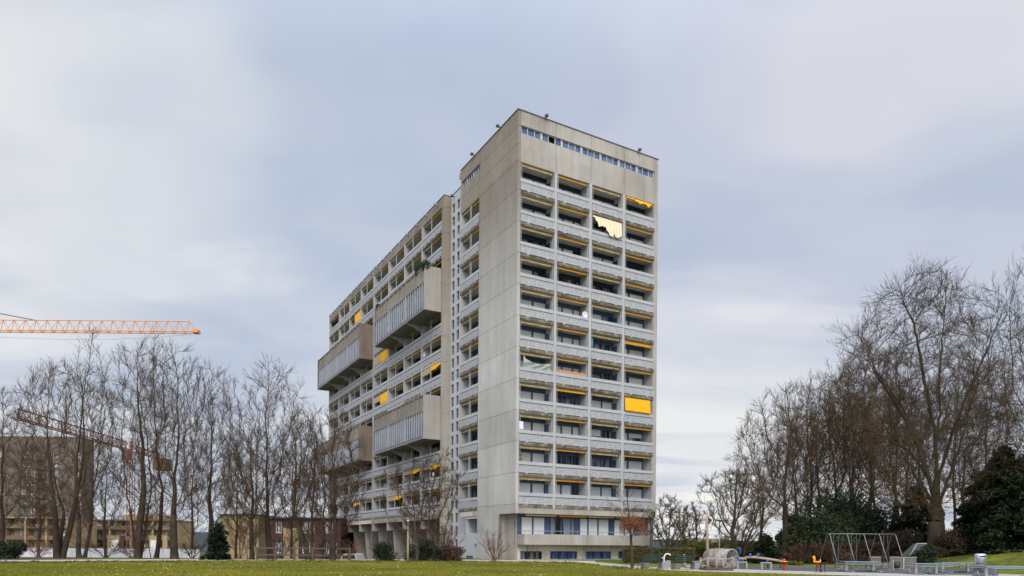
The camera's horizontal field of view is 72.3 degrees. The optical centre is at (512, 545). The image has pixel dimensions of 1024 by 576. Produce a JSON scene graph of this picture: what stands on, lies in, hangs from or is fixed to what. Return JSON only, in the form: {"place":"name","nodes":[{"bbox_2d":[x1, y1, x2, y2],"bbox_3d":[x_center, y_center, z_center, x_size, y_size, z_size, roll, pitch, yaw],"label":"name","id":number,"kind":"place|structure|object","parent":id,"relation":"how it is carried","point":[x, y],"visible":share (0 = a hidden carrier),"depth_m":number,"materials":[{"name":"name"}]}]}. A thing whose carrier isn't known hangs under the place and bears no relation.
{"place":"outdoors","nodes":[
{"label":"outdoors","id":0,"kind":"place"},
{"bbox_2d":[0,559,594,561],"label":"path","id":1,"kind":"structure","parent":0,"point":[283,559],"depth_m":57.80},
{"bbox_2d":[263,520,306,558],"bbox_3d":[-20.253,-0.503,61.890,4.035,3.514,4.502,0,0,0],"label":"bare shrub","id":2,"kind":"object","parent":1,"relation":"on","point":[296,539],"visible":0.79,"depth_m":62.05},
{"bbox_2d":[0,560,859,575],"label":"lawn grass","id":3,"kind":"structure","parent":0,"point":[117,569],"depth_m":35.95,"materials":[{"name":"plant"}]},
{"bbox_2d":[194,532,778,551],"bbox_3d":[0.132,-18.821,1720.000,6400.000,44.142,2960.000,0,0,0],"label":"hills","id":4,"kind":"structure","parent":0,"point":[204,536],"depth_m":937.87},
{"bbox_2d":[0,544,1023,575],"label":"ground","id":5,"kind":"structure","parent":0,"point":[1008,559],"depth_m":47.29,"materials":[{"name":"green plant"}]},
{"bbox_2d":[0,539,27,558],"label":"evergreen bush","id":6,"kind":"object","parent":5,"relation":"on","point":[12,549],"visible":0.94,"depth_m":54.90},
{"bbox_2d":[6,537,52,557],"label":"bare shrub","id":7,"kind":"object","parent":5,"relation":"on","point":[41,549],"visible":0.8,"depth_m":60.27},
{"bbox_2d":[4,445,71,556],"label":"bare tree","id":8,"kind":"object","parent":5,"relation":"on","point":[40,531],"visible":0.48,"depth_m":71.83,"materials":[{"name":"brown plant"}]},
{"bbox_2d":[0,436,93,517],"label":"tower block","id":9,"kind":"structure","parent":5,"relation":"on","point":[10,469],"depth_m":205.00,"materials":[{"name":"brown concrete"}]},
{"bbox_2d":[0,517,96,548],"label":"balcony flats","id":10,"kind":"structure","parent":5,"relation":"on","point":[13,532],"depth_m":173.51,"materials":[{"name":"beige concrete"}]},
{"bbox_2d":[1,354,124,557],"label":"bare tree","id":11,"kind":"object","parent":5,"relation":"on","point":[60,549],"visible":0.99,"depth_m":57.11,"materials":[{"name":"brown plant"}]},
{"bbox_2d":[52,326,118,556],"bbox_3d":[-37.684,-9.261,62.317,5.687,20.874,5.175,2,0,0],"label":"poplar tree","id":12,"kind":"object","parent":5,"relation":"on","point":[78,550],"visible":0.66,"depth_m":61.76,"materials":[{"name":"brown plant"}]},
{"bbox_2d":[9,408,171,548],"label":"red tower crane","id":13,"kind":"object","parent":5,"relation":"on","point":[87,437],"visible":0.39,"depth_m":149.37,"materials":[{"name":"paint"}]},
{"bbox_2d":[70,536,128,557],"bbox_3d":[-35.799,0.132,60.905,4.721,2.030,4.685,0,0,0],"label":"bare shrub","id":14,"kind":"object","parent":5,"relation":"on","point":[98,545],"visible":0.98,"depth_m":61.21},
{"bbox_2d":[0,313,200,339],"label":"orange tower crane","id":15,"kind":"object","parent":5,"relation":"on","point":[195,331],"visible":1,"depth_m":139.95,"materials":[{"name":"paint"}]},
{"bbox_2d":[72,439,130,557],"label":"bare tree","id":16,"kind":"object","parent":5,"relation":"on","point":[104,511],"visible":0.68,"depth_m":75.75,"materials":[{"name":"brown plant"}]},
{"bbox_2d":[20,548,199,557],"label":"hoarding","id":17,"kind":"object","parent":5,"relation":"on","point":[164,553],"visible":0.2,"depth_m":79.00,"materials":[{"name":"metal"}]},
{"bbox_2d":[97,515,195,548],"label":"balcony flats","id":18,"kind":"structure","parent":5,"relation":"on","point":[165,537],"depth_m":189.52,"materials":[{"name":"beige concrete"}]},
{"bbox_2d":[128,324,177,557],"bbox_3d":[-32.682,-9.511,63.952,4.505,21.617,5.096,0,0,-16],"label":"poplar tree","id":19,"kind":"object","parent":5,"relation":"on","point":[158,544],"visible":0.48,"depth_m":64.06,"materials":[{"name":"brown plant"}]},
{"bbox_2d":[108,336,227,558],"bbox_3d":[-27.749,-8.013,58.393,9.485,18.485,8.042,0,0,0],"label":"bare tree","id":20,"kind":"object","parent":5,"relation":"on","point":[173,522],"visible":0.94,"depth_m":57.65,"materials":[{"name":"brown plant"}]},
{"bbox_2d":[167,535,208,558],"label":"bare shrub","id":21,"kind":"object","parent":5,"relation":"on","point":[191,552],"visible":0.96,"depth_m":59.77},
{"bbox_2d":[164,437,218,548],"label":"bare tree","id":22,"kind":"object","parent":5,"relation":"on","point":[192,528],"visible":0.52,"depth_m":79.67,"materials":[{"name":"brown plant"}]},
{"bbox_2d":[166,358,248,547],"bbox_3d":[-25.361,-7.461,59.937,7.193,17.385,5.968,0,0,27],"label":"bare tree","id":23,"kind":"object","parent":5,"relation":"on","point":[208,500],"visible":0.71,"depth_m":59.59,"materials":[{"name":"brown plant"}]},
{"bbox_2d":[198,521,231,559],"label":"yew tree","id":24,"kind":"object","parent":5,"relation":"on","point":[217,542],"visible":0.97,"depth_m":56.55,"materials":[{"name":"green plant"}]},
{"bbox_2d":[0,557,431,559],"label":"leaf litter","id":25,"kind":"object","parent":5,"relation":"on","point":[46,558],"visible":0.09,"depth_m":56.11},
{"bbox_2d":[0,387,40,540],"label":"bare tree","id":26,"kind":"object","parent":25,"relation":"on","point":[3,516],"visible":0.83,"depth_m":60.00,"materials":[{"name":"brown plant"}]},
{"bbox_2d":[81,336,195,558],"bbox_3d":[-30.826,-8.402,59.233,8.823,19.276,7.282,0,0,0],"label":"bare tree","id":27,"kind":"object","parent":25,"relation":"on","point":[138,544],"visible":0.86,"depth_m":58.48,"materials":[{"name":"brown plant"}]},
{"bbox_2d":[212,446,259,557],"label":"bare tree","id":28,"kind":"object","parent":5,"relation":"on","point":[231,529],"visible":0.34,"depth_m":71.90,"materials":[{"name":"brown plant"}]},
{"bbox_2d":[214,507,264,558],"bbox_3d":[-23.317,-1.022,60.764,4.702,4.501,3.311,0,0,-42],"label":"bare shrub","id":29,"kind":"object","parent":5,"relation":"on","point":[239,548],"visible":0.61,"depth_m":60.52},
{"bbox_2d":[217,420,279,559],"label":"bare tree","id":30,"kind":"object","parent":5,"relation":"on","point":[252,536],"visible":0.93,"depth_m":57.84,"materials":[{"name":"brown plant"}]},
{"bbox_2d":[219,514,277,558],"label":"ochre house","id":31,"kind":"structure","parent":5,"relation":"on","point":[260,541],"depth_m":112.00,"materials":[{"name":"yellow"}]},
{"bbox_2d":[213,351,323,558],"bbox_3d":[-20.395,-7.710,60.032,9.308,17.959,9.820,0,0,0],"label":"bare tree","id":32,"kind":"object","parent":5,"relation":"on","point":[268,526],"visible":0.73,"depth_m":59.51,"materials":[{"name":"brown plant"}]},
{"bbox_2d":[269,449,312,558],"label":"bare tree","id":33,"kind":"object","parent":5,"relation":"on","point":[292,531],"visible":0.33,"depth_m":75.76,"materials":[{"name":"brown plant"}]},
{"bbox_2d":[273,402,329,559],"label":"bare tree","id":34,"kind":"object","parent":5,"relation":"on","point":[300,531],"visible":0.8,"depth_m":58.93,"materials":[{"name":"brown plant"}]},
{"bbox_2d":[256,547,350,559],"bbox_3d":[-17.197,0.755,57.650,7.755,1.150,0.301,0,0,-1],"label":"rail fence","id":35,"kind":"object","parent":5,"relation":"on","point":[294,554],"visible":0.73,"depth_m":57.55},
{"bbox_2d":[269,517,353,558],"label":"red brown house","id":36,"kind":"structure","parent":5,"relation":"on","point":[346,537],"depth_m":104.00,"materials":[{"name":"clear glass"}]},
{"bbox_2d":[305,442,341,558],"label":"bare tree","id":37,"kind":"object","parent":5,"relation":"on","point":[320,532],"visible":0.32,"depth_m":80.00,"materials":[{"name":"brown plant"}]},
{"bbox_2d":[288,405,370,559],"bbox_3d":[-14.879,-5.220,57.763,6.876,13.049,6.133,0,0,0],"label":"bare tree","id":38,"kind":"object","parent":5,"relation":"on","point":[334,530],"visible":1,"depth_m":57.14,"materials":[{"name":"brown plant"}]},
{"bbox_2d":[315,535,352,558],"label":"bare shrub","id":39,"kind":"object","parent":5,"relation":"on","point":[326,545],"visible":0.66,"depth_m":60.93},
{"bbox_2d":[327,533,367,559],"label":"bare shrub","id":40,"kind":"object","parent":5,"relation":"on","point":[353,551],"visible":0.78,"depth_m":59.84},
{"bbox_2d":[368,540,399,560],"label":"yew bush","id":41,"kind":"object","parent":5,"relation":"on","point":[382,550],"visible":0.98,"depth_m":57.61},
{"bbox_2d":[378,456,459,560],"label":"bare tree","id":42,"kind":"object","parent":5,"relation":"on","point":[416,537],"visible":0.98,"depth_m":56.88,"materials":[{"name":"brown plant"}]},
{"bbox_2d":[403,537,445,560],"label":"evergreen bush","id":43,"kind":"object","parent":5,"relation":"on","point":[425,551],"visible":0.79,"depth_m":57.78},
{"bbox_2d":[399,446,467,560],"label":"bare tree","id":44,"kind":"object","parent":5,"relation":"on","point":[431,487],"visible":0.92,"depth_m":57.92,"materials":[{"name":"brown plant"}]},
{"bbox_2d":[433,544,465,560],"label":"brown bush","id":45,"kind":"object","parent":5,"relation":"on","point":[450,553],"visible":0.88,"depth_m":57.28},
{"bbox_2d":[436,524,465,546],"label":"reddish shrub","id":46,"kind":"object","parent":5,"relation":"on","point":[450,540],"visible":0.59,"depth_m":59.88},
{"bbox_2d":[317,108,658,559],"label":"apartment building","id":47,"kind":"structure","parent":5,"relation":"on","point":[533,238],"depth_m":68.32,"materials":[{"name":"concrete"}]},
{"bbox_2d":[414,259,430,276],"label":"terrace shrub","id":48,"kind":"object","parent":47,"relation":"on","point":[424,263],"visible":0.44,"depth_m":76.17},
{"bbox_2d":[520,551,541,558],"bbox_3d":[1.649,0.932,64.814,2.350,0.740,0.110,0,0,-30],"label":"basement window","id":49,"kind":"structure","parent":47,"relation":"in","point":[523,554],"depth_m":64.85,"materials":[{"name":"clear glass"}]},
{"bbox_2d":[523,356,551,370],"bbox_3d":[2.248,-16.455,63.438,2.952,1.206,0.267,0,0,-29],"label":"tarpaulin","id":50,"kind":"object","parent":47,"relation":"hanging from","point":[530,364],"visible":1,"depth_m":63.34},
{"bbox_2d":[550,551,576,558],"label":"basement window","id":51,"kind":"structure","parent":47,"relation":"in","point":[553,554],"depth_m":66.66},
{"bbox_2d":[517,514,638,535],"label":"lower window frame","id":52,"kind":"structure","parent":47,"relation":"in","point":[541,524],"depth_m":66.65,"materials":[{"name":"white glass"}]},
{"bbox_2d":[521,126,653,177],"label":"strip window","id":53,"kind":"structure","parent":47,"relation":"in","point":[524,130],"depth_m":66.15,"materials":[{"name":"glass"}]},
{"bbox_2d":[586,551,610,558],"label":"basement window","id":54,"kind":"structure","parent":47,"relation":"in","point":[589,554],"depth_m":68.70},
{"bbox_2d":[474,528,509,560],"bbox_3d":[-1.920,-0.257,60.501,4.012,3.287,2.744,0,0,31],"label":"forsythia","id":55,"kind":"object","parent":5,"relation":"on","point":[493,548],"visible":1,"depth_m":60.24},
{"bbox_2d":[606,473,653,567],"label":"young tree","id":56,"kind":"object","parent":5,"relation":"on","point":[637,524],"visible":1,"depth_m":42.94,"materials":[{"name":"brown plant"}]},
{"bbox_2d":[621,546,695,563],"bbox_3d":[11.543,0.789,55.568,5.869,1.418,1.508,0,0,0],"label":"clipped hedge","id":57,"kind":"object","parent":5,"relation":"on","point":[639,553],"visible":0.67,"depth_m":55.05,"materials":[{"name":"green plant"}]},
{"bbox_2d":[646,492,698,547],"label":"bare tree","id":58,"kind":"object","parent":5,"relation":"on","point":[672,512],"visible":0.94,"depth_m":65.77,"materials":[{"name":"brown plant"}]},
{"bbox_2d":[673,502,705,542],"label":"bare tree","id":59,"kind":"object","parent":5,"relation":"on","point":[694,521],"visible":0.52,"depth_m":69.72,"materials":[{"name":"brown plant"}]},
{"bbox_2d":[674,538,713,560],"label":"olive bush","id":60,"kind":"object","parent":5,"relation":"on","point":[700,547],"visible":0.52,"depth_m":65.33,"materials":[{"name":"green plant"}]},
{"bbox_2d":[698,536,730,548],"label":"olive bush","id":61,"kind":"object","parent":5,"relation":"on","point":[725,544],"visible":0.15,"depth_m":67.22,"materials":[{"name":"green plant"}]},
{"bbox_2d":[694,459,788,561],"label":"bare tree","id":62,"kind":"object","parent":5,"relation":"on","point":[734,538],"visible":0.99,"depth_m":57.55,"materials":[{"name":"brown plant"}]},
{"bbox_2d":[722,432,796,535],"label":"bare tree","id":63,"kind":"object","parent":5,"relation":"on","point":[763,459],"visible":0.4,"depth_m":69.67,"materials":[{"name":"brown plant"}]},
{"bbox_2d":[746,530,783,563],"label":"conifer tree","id":64,"kind":"object","parent":5,"relation":"on","point":[767,549],"visible":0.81,"depth_m":56.44,"materials":[{"name":"green plant"}]},
{"bbox_2d":[723,379,844,551],"bbox_3d":[23.379,-6.611,62.131,9.446,16.324,10.152,0,0,0],"label":"bare tree","id":65,"kind":"object","parent":5,"relation":"on","point":[786,508],"visible":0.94,"depth_m":61.47,"materials":[{"name":"brown plant"}]},
{"bbox_2d":[777,543,808,562],"bbox_3d":[23.171,0.688,59.931,4.021,1.861,3.807,0,0,0],"label":"brushwood","id":66,"kind":"object","parent":5,"relation":"on","point":[792,553],"visible":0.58,"depth_m":59.28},
{"bbox_2d":[774,519,812,554],"bbox_3d":[25.716,-0.421,63.101,4.969,4.091,5.344,0,0,-19],"label":"evergreen thicket","id":67,"kind":"object","parent":5,"relation":"on","point":[776,538],"visible":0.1,"depth_m":62.10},
{"bbox_2d":[755,401,841,514],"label":"bare tree","id":68,"kind":"object","parent":5,"relation":"on","point":[799,463],"visible":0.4,"depth_m":67.44,"materials":[{"name":"brown plant"}]},
{"bbox_2d":[759,369,858,516],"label":"bare tree","id":69,"kind":"object","parent":5,"relation":"on","point":[809,387],"visible":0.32,"depth_m":71.55,"materials":[{"name":"brown plant"}]},
{"bbox_2d":[776,505,861,559],"bbox_3d":[27.069,-0.909,61.791,7.168,5.102,7.014,0,0,37],"label":"evergreen thicket","id":70,"kind":"object","parent":5,"relation":"on","point":[819,528],"visible":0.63,"depth_m":60.26,"materials":[{"name":"plant"}]},
{"bbox_2d":[774,387,869,513],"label":"bare tree","id":71,"kind":"object","parent":5,"relation":"on","point":[829,456],"visible":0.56,"depth_m":65.52,"materials":[{"name":"brown plant"}]},
{"bbox_2d":[796,541,854,564],"bbox_3d":[25.271,0.604,56.792,3.696,2.075,4.546,0,0,-19],"label":"brushwood","id":72,"kind":"object","parent":5,"relation":"on","point":[815,548],"visible":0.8,"depth_m":56.62,"materials":[{"name":"plant"}]},
{"bbox_2d":[769,356,883,506],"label":"bare tree","id":73,"kind":"object","parent":5,"relation":"on","point":[826,375],"visible":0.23,"depth_m":73.86,"materials":[{"name":"brown plant"}]},
{"bbox_2d":[795,488,885,560],"bbox_3d":[29.814,-1.935,64.328,8.828,7.047,8.541,0,0,0],"label":"evergreen thicket","id":74,"kind":"object","parent":5,"relation":"on","point":[836,504],"visible":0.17,"depth_m":62.72,"materials":[{"name":"plant"}]},
{"bbox_2d":[803,374,879,497],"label":"bare tree","id":75,"kind":"object","parent":5,"relation":"on","point":[838,447],"visible":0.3,"depth_m":67.59,"materials":[{"name":"brown plant"}]},
{"bbox_2d":[821,347,904,501],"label":"bare tree","id":76,"kind":"object","parent":5,"relation":"on","point":[856,420],"visible":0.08,"depth_m":77.43,"materials":[{"name":"brown plant"}]},
{"bbox_2d":[830,538,896,562],"bbox_3d":[28.869,0.535,58.113,4.761,2.266,4.418,0,0,0],"label":"brushwood","id":77,"kind":"object","parent":5,"relation":"on","point":[863,553],"visible":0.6,"depth_m":57.24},
{"bbox_2d":[818,324,921,507],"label":"bare tree","id":78,"kind":"object","parent":5,"relation":"on","point":[898,419],"visible":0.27,"depth_m":69.31,"materials":[{"name":"brown plant"}]},
{"bbox_2d":[851,502,913,556],"bbox_3d":[33.836,-1.416,66.485,7.648,5.504,7.742,0,0,0],"label":"evergreen thicket","id":79,"kind":"object","parent":5,"relation":"on","point":[892,519],"visible":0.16,"depth_m":64.40,"materials":[{"name":"plant"}]},
{"bbox_2d":[842,373,923,505],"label":"bare tree","id":80,"kind":"object","parent":5,"relation":"on","point":[881,445],"visible":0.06,"depth_m":79.60,"materials":[{"name":"brown plant"}]},
{"bbox_2d":[870,557,916,566],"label":"wall","id":81,"kind":"structure","parent":5,"relation":"on","point":[899,559],"depth_m":50.00,"materials":[{"name":"concrete"}]},
{"bbox_2d":[867,527,922,556],"bbox_3d":[32.674,-0.094,59.629,4.767,2.896,5.182,0,0,0],"label":"brushwood","id":82,"kind":"object","parent":5,"relation":"on","point":[905,539],"visible":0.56,"depth_m":58.93,"materials":[{"name":"plant"}]},
{"bbox_2d":[855,380,939,523],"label":"bare tree","id":83,"kind":"object","parent":5,"relation":"on","point":[893,487],"visible":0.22,"depth_m":67.45,"materials":[{"name":"brown plant"}]},
{"bbox_2d":[856,340,953,519],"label":"bare tree","id":84,"kind":"object","parent":5,"relation":"on","point":[909,382],"visible":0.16,"depth_m":71.49,"materials":[{"name":"brown plant"}]},
{"bbox_2d":[884,483,929,555],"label":"conifer tree","id":85,"kind":"object","parent":5,"relation":"on","point":[919,523],"visible":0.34,"depth_m":63.18,"materials":[{"name":"green plant"}]},
{"bbox_2d":[900,543,926,556],"bbox_3d":[30.735,0.703,53.383,1.744,1.724,1.435,0,0,0],"label":"slide","id":86,"kind":"object","parent":5,"relation":"on","point":[909,550],"visible":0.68,"depth_m":53.18,"materials":[{"name":"metal"}]},
{"bbox_2d":[814,253,1023,556],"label":"giant tree","id":87,"kind":"object","parent":5,"relation":"on","point":[936,518],"visible":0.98,"depth_m":54.81,"materials":[{"name":"brown plant"}]},
{"bbox_2d":[884,363,959,519],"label":"bare tree","id":88,"kind":"object","parent":5,"relation":"on","point":[919,430],"visible":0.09,"depth_m":79.64,"materials":[{"name":"brown plant"}]},
{"bbox_2d":[909,544,938,564],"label":"ivy bush","id":89,"kind":"object","parent":5,"relation":"on","point":[927,553],"visible":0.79,"depth_m":51.32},
{"bbox_2d":[916,350,994,528],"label":"bare tree","id":90,"kind":"object","parent":5,"relation":"on","point":[954,516],"visible":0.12,"depth_m":77.81,"materials":[{"name":"brown plant"}]},
{"bbox_2d":[933,528,979,555],"bbox_3d":[34.456,-0.232,55.059,3.651,2.260,3.646,0,0,0],"label":"brushwood","id":91,"kind":"object","parent":5,"relation":"on","point":[950,540],"visible":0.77,"depth_m":54.40,"materials":[{"name":"plant"}]},
{"bbox_2d":[932,361,1020,503],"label":"bare tree","id":92,"kind":"object","parent":5,"relation":"on","point":[967,439],"visible":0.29,"depth_m":69.61,"materials":[{"name":"brown plant"}]},
{"bbox_2d":[951,475,1009,552],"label":"conifer tree","id":93,"kind":"object","parent":5,"relation":"on","point":[964,519],"visible":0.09,"depth_m":57.96,"materials":[{"name":"green plant"}]},
{"bbox_2d":[940,346,1022,483],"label":"bare tree","id":94,"kind":"object","parent":5,"relation":"on","point":[1019,442],"visible":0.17,"depth_m":75.72,"materials":[{"name":"brown plant"}]},
{"bbox_2d":[948,443,1023,554],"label":"conifer tree","id":95,"kind":"object","parent":5,"relation":"on","point":[994,521],"visible":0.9,"depth_m":52.00,"materials":[{"name":"green plant"}]},
{"bbox_2d":[964,242,1023,490],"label":"bare tree","id":96,"kind":"object","parent":5,"relation":"on","point":[1011,392],"visible":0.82,"depth_m":52.10,"materials":[{"name":"brown plant"}]},
{"bbox_2d":[978,451,1023,552],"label":"conifer tree","id":97,"kind":"object","parent":5,"relation":"on","point":[1017,527],"visible":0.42,"depth_m":51.20,"materials":[{"name":"green plant"}]},
{"bbox_2d":[0,0,1023,540],"label":"sky","id":98,"kind":"structure","parent":0,"point":[235,170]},
{"bbox_2d":[653,567,1023,575],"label":"playground paving","id":99,"kind":"structure","parent":0,"point":[811,572],"depth_m":36.69,"materials":[{"name":"concrete"}]},
{"bbox_2d":[641,554,667,568],"bbox_3d":[8.550,0.983,42.255,1.507,0.853,0.669,0,0,-12],"label":"park bench","id":100,"kind":"object","parent":99,"relation":"on","point":[653,558],"visible":0.94,"depth_m":41.98,"materials":[{"name":"wood"}]},
{"bbox_2d":[671,555,700,569],"bbox_3d":[10.115,0.994,40.917,1.576,0.853,0.669,0,0,-11],"label":"park bench","id":101,"kind":"object","parent":99,"relation":"on","point":[676,565],"visible":0.94,"depth_m":40.63,"materials":[{"name":"wood"}]},
{"bbox_2d":[692,512,734,570],"bbox_3d":[11.448,-0.224,40.225,2.481,3.308,1.720,0,0,0],"label":"play ship","id":102,"kind":"object","parent":99,"relation":"on","point":[715,558],"visible":1,"depth_m":39.69,"materials":[{"name":"grey wood"}]},
{"bbox_2d":[703,547,740,567],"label":"pipe tunnel","id":103,"kind":"structure","parent":99,"relation":"on","point":[727,554],"depth_m":43.75,"materials":[{"name":"concrete"}]},
{"bbox_2d":[900,563,952,574],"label":"picnic table","id":104,"kind":"object","parent":99,"relation":"on","point":[928,565],"visible":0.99,"depth_m":35.74,"materials":[{"name":"grey metal"}]},
{"bbox_2d":[967,565,1023,575],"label":"picnic table","id":105,"kind":"object","parent":99,"relation":"on","point":[986,568],"visible":1,"depth_m":32.94,"materials":[{"name":"grey metal"}]},
{"bbox_2d":[734,566,997,574],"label":"play surface","id":106,"kind":"object","parent":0,"point":[861,570],"visible":0.75,"depth_m":42.10,"materials":[{"name":"concrete"}]},
{"bbox_2d":[739,553,781,567],"bbox_3d":[15.577,0.993,45.236,3.654,0.932,0.205,0,0,0],"label":"seesaw","id":107,"kind":"object","parent":106,"relation":"on","point":[742,559],"visible":0.81,"depth_m":45.17,"materials":[{"name":"beige wood"}]},
{"bbox_2d":[834,561,886,571],"bbox_3d":[19.568,1.204,39.500,2.144,0.579,1.902,0,0,0],"label":"picnic table","id":108,"kind":"object","parent":106,"relation":"on","point":[846,563],"visible":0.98,"depth_m":39.44,"materials":[{"name":"grey metal"}]},
{"bbox_2d":[817,533,908,569],"bbox_3d":[22.049,0.390,44.364,4.453,2.254,3.055,0,0,0],"label":"playground swing","id":109,"kind":"object","parent":106,"relation":"on","point":[885,559],"visible":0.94,"depth_m":44.36,"materials":[{"name":"black metal"}]},
{"bbox_2d":[932,562,983,572],"bbox_3d":[24.627,1.245,39.000,2.048,0.570,1.902,0,0,0],"label":"picnic table","id":110,"kind":"object","parent":106,"relation":"on","point":[961,563],"visible":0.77,"depth_m":38.94,"materials":[{"name":"grey metal"}]},
{"bbox_2d":[974,554,985,572],"bbox_3d":[25.890,1.000,38.811,0.613,1.063,0.585,0,0,0],"label":"steel litter bin","id":111,"kind":"object","parent":106,"relation":"on","point":[979,559],"visible":0.74,"depth_m":38.56,"materials":[{"name":"silver metal"}]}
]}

